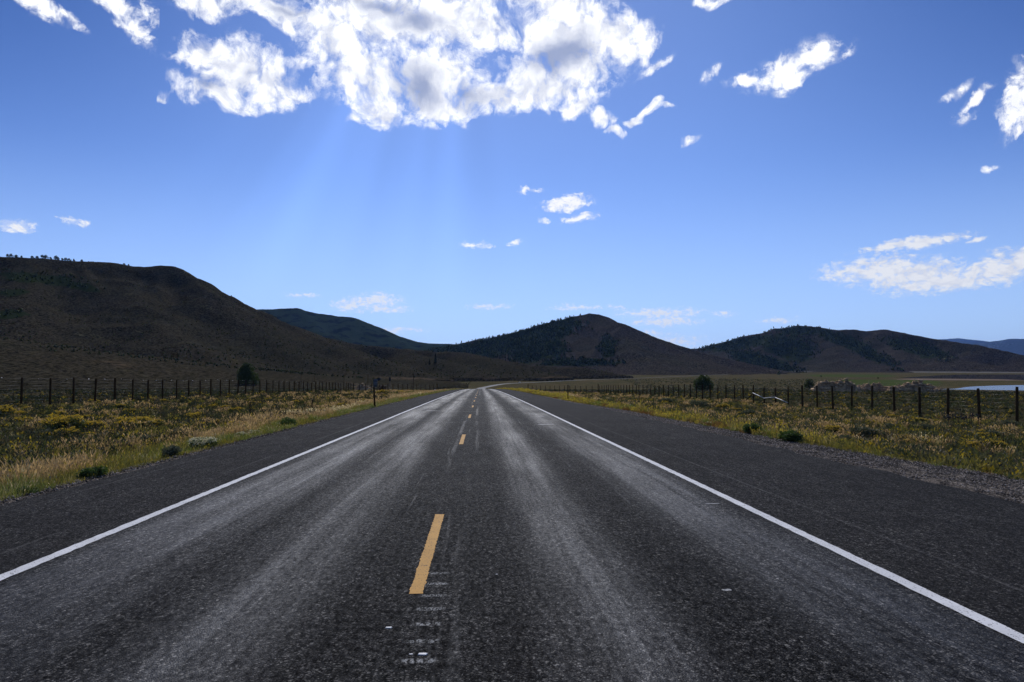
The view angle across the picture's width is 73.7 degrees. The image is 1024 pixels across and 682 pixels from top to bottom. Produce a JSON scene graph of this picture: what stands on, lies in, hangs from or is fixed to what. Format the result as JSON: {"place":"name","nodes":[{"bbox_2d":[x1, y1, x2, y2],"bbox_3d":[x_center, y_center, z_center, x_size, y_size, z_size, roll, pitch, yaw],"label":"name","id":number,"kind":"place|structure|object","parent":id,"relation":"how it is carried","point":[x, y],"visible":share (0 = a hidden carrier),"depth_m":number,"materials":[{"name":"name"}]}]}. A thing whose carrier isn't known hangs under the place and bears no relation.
{"place":"outdoors","nodes":[
{"label":"outdoors","id":0,"kind":"place"},
{"bbox_2d":[0,257,633,389],"bbox_3d":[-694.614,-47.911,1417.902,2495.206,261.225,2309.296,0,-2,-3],"label":"hill","id":1,"kind":"structure","parent":0,"point":[208,306],"depth_m":1158.83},
{"bbox_2d":[0,268,105,316],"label":"scrub oak","id":2,"kind":"object","parent":1,"relation":"on","point":[27,278],"visible":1,"depth_m":1310.39,"materials":[{"name":"green plant"}]},
{"bbox_2d":[0,261,612,378],"bbox_3d":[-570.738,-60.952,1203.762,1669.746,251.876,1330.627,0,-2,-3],"label":"hillside brush","id":3,"kind":"object","parent":1,"relation":"on","point":[176,360],"visible":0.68,"depth_m":1048.19,"materials":[{"name":"green plant"}]},
{"bbox_2d":[256,308,454,350],"bbox_3d":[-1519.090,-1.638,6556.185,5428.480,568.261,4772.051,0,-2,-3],"label":"ridge","id":4,"kind":"structure","parent":0,"point":[352,330],"depth_m":5817.91,"materials":[{"name":"green plant"}]},
{"bbox_2d":[0,389,1023,681],"bbox_3d":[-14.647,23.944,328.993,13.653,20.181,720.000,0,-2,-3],"label":"road","id":5,"kind":"structure","parent":0,"point":[564,551],"depth_m":6.05,"materials":[{"name":"grey asphalt"}]},
{"bbox_2d":[0,391,457,580],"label":"road marking","id":6,"kind":"object","parent":5,"relation":"on","point":[56,554],"visible":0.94,"depth_m":7.89,"materials":[{"name":"white paint"}]},
{"bbox_2d":[409,514,443,593],"bbox_3d":[-0.800,2.003,6.708,0.121,0.058,3.080,0,-2,-3],"label":"road marking","id":7,"kind":"object","parent":5,"relation":"on","point":[420,578],"visible":1,"depth_m":6.19,"materials":[{"name":"yellow paint"}]},
{"bbox_2d":[459,434,465,443],"bbox_3d":[-1.365,2.709,18.886,0.122,0.059,3.100,0,-2,-3],"label":"road marking","id":8,"kind":"object","parent":5,"relation":"on","point":[462,439],"visible":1,"depth_m":18.70,"materials":[{"name":"yellow paint"}]},
{"bbox_2d":[497,390,1023,643],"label":"road marking","id":9,"kind":"object","parent":5,"relation":"on","point":[994,625],"visible":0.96,"depth_m":5.98,"materials":[{"name":"white paint"}]},
{"bbox_2d":[0,372,1023,489],"bbox_3d":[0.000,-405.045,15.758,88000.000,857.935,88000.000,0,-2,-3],"label":"ground","id":10,"kind":"structure","parent":0,"point":[890,380],"depth_m":952.34,"materials":[{"name":"green plant"}]},
{"bbox_2d":[0,404,15,416],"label":"rabbitbrush","id":11,"kind":"object","parent":10,"relation":"on","point":[5,408],"visible":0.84,"depth_m":43.73,"materials":[{"name":"yellow plant"}]},
{"bbox_2d":[9,410,25,414],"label":"rabbitbrush","id":12,"kind":"object","parent":10,"relation":"on","point":[21,412],"visible":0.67,"depth_m":44.18,"materials":[{"name":"yellow plant"}]},
{"bbox_2d":[12,417,31,422],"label":"rabbitbrush","id":13,"kind":"object","parent":10,"relation":"on","point":[19,419],"visible":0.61,"depth_m":38.79,"materials":[{"name":"yellow plant"}]},
{"bbox_2d":[12,486,39,494],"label":"green weed clump","id":14,"kind":"object","parent":10,"relation":"on","point":[28,489],"visible":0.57,"depth_m":10.05,"materials":[{"name":"green plant"}]},
{"bbox_2d":[32,429,54,435],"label":"sagebrush","id":15,"kind":"object","parent":10,"relation":"on","point":[49,430],"visible":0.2,"depth_m":28.19,"materials":[{"name":"green plant"}]},
{"bbox_2d":[55,410,67,416],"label":"rabbitbrush","id":16,"kind":"object","parent":10,"relation":"on","point":[61,412],"visible":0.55,"depth_m":44.25,"materials":[{"name":"yellow plant"}]},
{"bbox_2d":[38,413,88,428],"bbox_3d":[-20.355,3.798,30.984,2.127,1.032,1.753,-2,-3,39],"label":"rabbitbrush","id":17,"kind":"object","parent":10,"relation":"on","point":[60,420],"visible":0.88,"depth_m":30.69,"materials":[{"name":"yellow plant"}]},
{"bbox_2d":[51,426,79,437],"bbox_3d":[-18.208,3.796,27.999,0.916,0.576,1.112,-2,-3,38],"label":"rabbitbrush","id":18,"kind":"object","parent":10,"relation":"on","point":[70,430],"visible":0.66,"depth_m":27.79,"materials":[{"name":"yellow plant"}]},
{"bbox_2d":[80,414,92,419],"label":"rabbitbrush","id":19,"kind":"object","parent":10,"relation":"on","point":[84,416],"visible":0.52,"depth_m":41.87,"materials":[{"name":"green plant"}]},
{"bbox_2d":[75,466,108,477],"bbox_3d":[-7.271,2.316,11.829,0.489,0.294,0.475,1,-2,-13],"label":"green weed clump","id":20,"kind":"object","parent":10,"relation":"on","point":[100,470],"visible":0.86,"depth_m":11.76,"materials":[{"name":"green plant"}]},
{"bbox_2d":[77,420,106,429],"bbox_3d":[-19.800,4.004,32.123,1.187,0.668,1.460,-1,-3,31],"label":"rabbitbrush","id":21,"kind":"object","parent":10,"relation":"on","point":[92,424],"visible":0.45,"depth_m":32.01,"materials":[{"name":"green plant"}]},
{"bbox_2d":[109,416,155,428],"bbox_3d":[-18.126,4.008,32.724,1.637,0.823,1.892,-1,-3,31],"label":"rabbitbrush","id":22,"kind":"object","parent":10,"relation":"on","point":[133,419],"visible":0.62,"depth_m":32.61,"materials":[{"name":"yellow plant"}]},
{"bbox_2d":[3,389,297,396],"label":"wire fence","id":23,"kind":"object","parent":10,"relation":"on","point":[108,392],"visible":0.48,"depth_m":167.00,"materials":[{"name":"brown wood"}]},
{"bbox_2d":[138,434,165,441],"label":"sagebrush","id":24,"kind":"object","parent":10,"relation":"on","point":[148,436],"visible":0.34,"depth_m":23.04,"materials":[{"name":"green plant"}]},
{"bbox_2d":[141,419,166,426],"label":"rabbitbrush","id":25,"kind":"object","parent":10,"relation":"on","point":[157,422],"visible":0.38,"depth_m":34.17,"materials":[{"name":"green plant"}]},
{"bbox_2d":[161,445,181,456],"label":"sagebrush","id":26,"kind":"object","parent":10,"relation":"on","point":[171,450],"visible":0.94,"depth_m":15.05,"materials":[{"name":"green plant"}]},
{"bbox_2d":[184,413,198,416],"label":"rabbitbrush","id":27,"kind":"object","parent":10,"relation":"on","point":[192,414],"visible":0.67,"depth_m":45.10,"materials":[{"name":"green plant"}]},
{"bbox_2d":[0,389,391,477],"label":"scrub","id":28,"kind":"object","parent":10,"relation":"on","point":[137,396],"visible":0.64,"depth_m":46.09,"materials":[{"name":"green plant"}]},
{"bbox_2d":[186,436,218,448],"bbox_3d":[-7.731,2.602,17.166,0.822,0.439,0.736,1,-3,-30],"label":"pale seed bush","id":29,"kind":"object","parent":10,"relation":"on","point":[199,441],"visible":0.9,"depth_m":17.07,"materials":[{"name":"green plant"}]},
{"bbox_2d":[1,377,437,404],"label":"deer fence","id":30,"kind":"object","parent":10,"relation":"on","point":[73,388],"visible":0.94,"depth_m":88.83,"materials":[{"name":"brown wood"}]},
{"bbox_2d":[0,388,462,503],"bbox_3d":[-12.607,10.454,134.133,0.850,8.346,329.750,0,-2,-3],"label":"gravel verge","id":31,"kind":"structure","parent":10,"relation":"on","point":[61,488],"depth_m":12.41,"materials":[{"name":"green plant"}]},
{"bbox_2d":[0,396,421,504],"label":"gravel","id":32,"kind":"structure","parent":31,"relation":"on","point":[127,470],"depth_m":13.54,"materials":[{"name":"grey gravel"}]},
{"bbox_2d":[236,362,259,384],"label":"round tree","id":33,"kind":"object","parent":10,"relation":"on","point":[248,375],"visible":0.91,"depth_m":536.51,"materials":[{"name":"green plant"}]},
{"bbox_2d":[278,416,296,425],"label":"green weed clump","id":34,"kind":"object","parent":10,"relation":"on","point":[288,420],"visible":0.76,"depth_m":25.84,"materials":[{"name":"green plant"}]},
{"bbox_2d":[348,382,372,390],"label":"brush heap","id":35,"kind":"object","parent":10,"relation":"on","point":[362,386],"visible":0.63,"depth_m":233.47,"materials":[{"name":"grey plant"}]},
{"bbox_2d":[373,379,376,405],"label":"road sign","id":36,"kind":"object","parent":10,"relation":"on","point":[374,383],"visible":0.89,"depth_m":43.15,"materials":[{"name":"black metal"}]},
{"bbox_2d":[376,385,386,389],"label":"brush heap","id":37,"kind":"object","parent":10,"relation":"on","point":[380,387],"visible":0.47,"depth_m":230.10,"materials":[{"name":"plant"}]},
{"bbox_2d":[0,378,1019,392],"bbox_3d":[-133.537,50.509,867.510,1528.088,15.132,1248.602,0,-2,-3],"label":"scrub","id":38,"kind":"object","parent":10,"relation":"on","point":[556,390],"visible":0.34,"depth_m":424.81,"materials":[{"name":"green plant"}]},
{"bbox_2d":[658,398,673,402],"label":"sagebrush","id":39,"kind":"object","parent":10,"relation":"on","point":[666,399],"visible":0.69,"depth_m":93.82,"materials":[{"name":"green plant"}]},
{"bbox_2d":[687,400,711,406],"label":"sagebrush","id":40,"kind":"object","parent":10,"relation":"on","point":[700,402],"visible":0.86,"depth_m":77.83,"materials":[{"name":"green plant"}]},
{"bbox_2d":[693,375,713,389],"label":"broad bush","id":41,"kind":"object","parent":10,"relation":"on","point":[703,380],"visible":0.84,"depth_m":592.04,"materials":[{"name":"green plant"}]},
{"bbox_2d":[716,403,729,408],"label":"rabbitbrush","id":42,"kind":"object","parent":10,"relation":"on","point":[722,405],"visible":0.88,"depth_m":76.59,"materials":[{"name":"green plant"}]},
{"bbox_2d":[739,409,757,415],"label":"sagebrush","id":43,"kind":"object","parent":10,"relation":"on","point":[748,412],"visible":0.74,"depth_m":54.46,"materials":[{"name":"green plant"}]},
{"bbox_2d":[742,423,763,431],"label":"green weed clump","id":44,"kind":"object","parent":10,"relation":"on","point":[747,427],"visible":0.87,"depth_m":22.09,"materials":[{"name":"green plant"}]},
{"bbox_2d":[496,387,1023,479],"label":"roadside grass","id":45,"kind":"structure","parent":10,"relation":"on","point":[811,439],"depth_m":36.84,"materials":[{"name":"green plant"}]},
{"bbox_2d":[528,384,1023,422],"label":"wire fence","id":46,"kind":"object","parent":10,"relation":"on","point":[1016,398],"visible":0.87,"depth_m":73.40,"materials":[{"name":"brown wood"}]},
{"bbox_2d":[776,429,804,441],"bbox_3d":[7.875,2.721,19.386,0.670,0.467,0.869,0,-2,-2],"label":"green weed clump","id":47,"kind":"object","parent":10,"relation":"on","point":[793,435],"visible":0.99,"depth_m":19.19,"materials":[{"name":"green plant"}]},
{"bbox_2d":[570,390,1023,478],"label":"scrub","id":48,"kind":"object","parent":10,"relation":"on","point":[1003,400],"visible":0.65,"depth_m":54.36,"materials":[{"name":"green plant"}]},
{"bbox_2d":[803,379,814,388],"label":"broad bush","id":49,"kind":"object","parent":10,"relation":"on","point":[808,384],"visible":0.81,"depth_m":714.65,"materials":[{"name":"green plant"}]},
{"bbox_2d":[823,425,841,433],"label":"rabbitbrush","id":50,"kind":"object","parent":10,"relation":"on","point":[835,428],"visible":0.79,"depth_m":35.10,"materials":[{"name":"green plant"}]},
{"bbox_2d":[806,377,865,391],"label":"dirt heap","id":51,"kind":"object","parent":10,"relation":"on","point":[840,385],"visible":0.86,"depth_m":295.27,"materials":[{"name":"grey soil"}]},
{"bbox_2d":[838,434,851,438],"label":"sagebrush","id":52,"kind":"object","parent":10,"relation":"on","point":[842,435],"visible":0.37,"depth_m":30.26,"materials":[{"name":"green plant"}]},
{"bbox_2d":[846,426,885,439],"bbox_3d":[16.931,4.500,32.839,1.485,0.794,1.816,1,-2,-24],"label":"sagebrush","id":53,"kind":"object","parent":10,"relation":"on","point":[858,429],"visible":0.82,"depth_m":32.52,"materials":[{"name":"green plant"}]},
{"bbox_2d":[858,382,891,390],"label":"dirt heap","id":54,"kind":"object","parent":10,"relation":"on","point":[865,387],"visible":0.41,"depth_m":302.40,"materials":[{"name":"grey soil"}]},
{"bbox_2d":[868,378,945,391],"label":"dirt heap","id":55,"kind":"object","parent":10,"relation":"on","point":[912,386],"visible":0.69,"depth_m":290.53,"materials":[{"name":"brown soil"}]},
{"bbox_2d":[912,417,927,421],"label":"rabbitbrush","id":56,"kind":"object","parent":10,"relation":"on","point":[920,419],"visible":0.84,"depth_m":50.75,"materials":[{"name":"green plant"}]},
{"bbox_2d":[919,424,933,429],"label":"sagebrush","id":57,"kind":"object","parent":10,"relation":"on","point":[924,426],"visible":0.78,"depth_m":41.77,"materials":[{"name":"green plant"}]},
{"bbox_2d":[963,441,983,447],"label":"rabbitbrush","id":58,"kind":"object","parent":10,"relation":"on","point":[971,442],"visible":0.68,"depth_m":30.29,"materials":[{"name":"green plant"}]},
{"bbox_2d":[973,432,997,436],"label":"rabbitbrush","id":59,"kind":"object","parent":10,"relation":"on","point":[984,433],"visible":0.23,"depth_m":36.32,"materials":[{"name":"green plant"}]},
{"bbox_2d":[983,430,1001,436],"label":"sagebrush","id":60,"kind":"object","parent":10,"relation":"on","point":[995,432],"visible":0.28,"depth_m":36.46,"materials":[{"name":"green plant"}]},
{"bbox_2d":[985,439,1006,447],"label":"rabbitbrush","id":61,"kind":"object","parent":10,"relation":"on","point":[994,442],"visible":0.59,"depth_m":30.63,"materials":[{"name":"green plant"}]},
{"bbox_2d":[999,420,1021,425],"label":"sagebrush","id":62,"kind":"object","parent":10,"relation":"on","point":[1008,422],"visible":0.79,"depth_m":45.57,"materials":[{"name":"green plant"}]},
{"bbox_2d":[0,0,1023,348],"label":"sky","id":63,"kind":"structure","parent":0,"point":[691,174],"materials":[{"name":"blue"}]},
{"bbox_2d":[477,374,725,388],"bbox_3d":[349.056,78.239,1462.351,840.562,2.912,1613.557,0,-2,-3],"label":"road","id":64,"kind":"structure","parent":0,"point":[485,387],"depth_m":965.07,"materials":[{"name":"grey asphalt"}]},
{"bbox_2d":[488,374,728,387],"bbox_3d":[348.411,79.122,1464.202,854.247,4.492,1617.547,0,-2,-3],"label":"road embankment","id":65,"kind":"structure","parent":0,"point":[589,380],"depth_m":1212.64,"materials":[{"name":"soil"}]},
{"bbox_2d":[426,313,798,374],"bbox_3d":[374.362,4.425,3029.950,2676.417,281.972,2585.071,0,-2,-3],"label":"hill","id":66,"kind":"structure","parent":0,"point":[640,352],"depth_m":2685.02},
{"bbox_2d":[428,313,625,366],"bbox_3d":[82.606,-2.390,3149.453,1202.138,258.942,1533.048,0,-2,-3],"label":"forest","id":67,"kind":"object","parent":66,"relation":"on","point":[524,350],"visible":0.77,"depth_m":2848.46,"materials":[{"name":"green plant"}]},
{"bbox_2d":[514,390,1023,503],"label":"gravel shoulder","id":68,"kind":"object","parent":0,"point":[936,481],"visible":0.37,"depth_m":12.66},
{"bbox_2d":[544,396,1023,502],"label":"gravel","id":69,"kind":"structure","parent":68,"relation":"on","point":[981,480],"depth_m":14.19,"materials":[{"name":"grey gravel"}]},
{"bbox_2d":[693,326,1023,372],"bbox_3d":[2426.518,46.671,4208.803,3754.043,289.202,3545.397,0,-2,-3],"label":"hill","id":70,"kind":"structure","parent":0,"point":[834,357],"depth_m":3704.73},
{"bbox_2d":[694,324,958,372],"bbox_3d":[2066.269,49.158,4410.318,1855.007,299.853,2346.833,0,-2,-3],"label":"forest","id":71,"kind":"object","parent":70,"relation":"on","point":[867,354],"visible":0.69,"depth_m":3854.89,"materials":[{"name":"green plant"}]},
{"bbox_2d":[790,371,1023,372],"bbox_3d":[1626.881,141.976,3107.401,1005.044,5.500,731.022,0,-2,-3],"label":"road embankment","id":72,"kind":"structure","parent":0,"point":[947,372],"depth_m":3064.96,"materials":[{"name":"brown soil"}]},
{"bbox_2d":[938,338,987,343],"bbox_3d":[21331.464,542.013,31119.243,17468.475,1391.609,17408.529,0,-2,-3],"label":"ridge","id":73,"kind":"structure","parent":0,"point":[966,341],"depth_m":31309.16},
{"bbox_2d":[904,375,1023,379],"bbox_3d":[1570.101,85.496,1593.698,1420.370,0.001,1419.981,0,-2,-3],"label":"lake","id":74,"kind":"structure","parent":0,"point":[1015,377],"depth_m":1613.40,"materials":[{"name":"liquid"}]},
{"bbox_2d":[956,385,1023,389],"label":"lake","id":75,"kind":"structure","parent":0,"point":[1007,387],"depth_m":804.28,"materials":[{"name":"blue liquid"}]},
{"bbox_2d":[976,339,1023,354],"bbox_3d":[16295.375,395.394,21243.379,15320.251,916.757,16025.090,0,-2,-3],"label":"ridge","id":76,"kind":"structure","parent":0,"point":[1016,346],"depth_m":20496.38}
]}

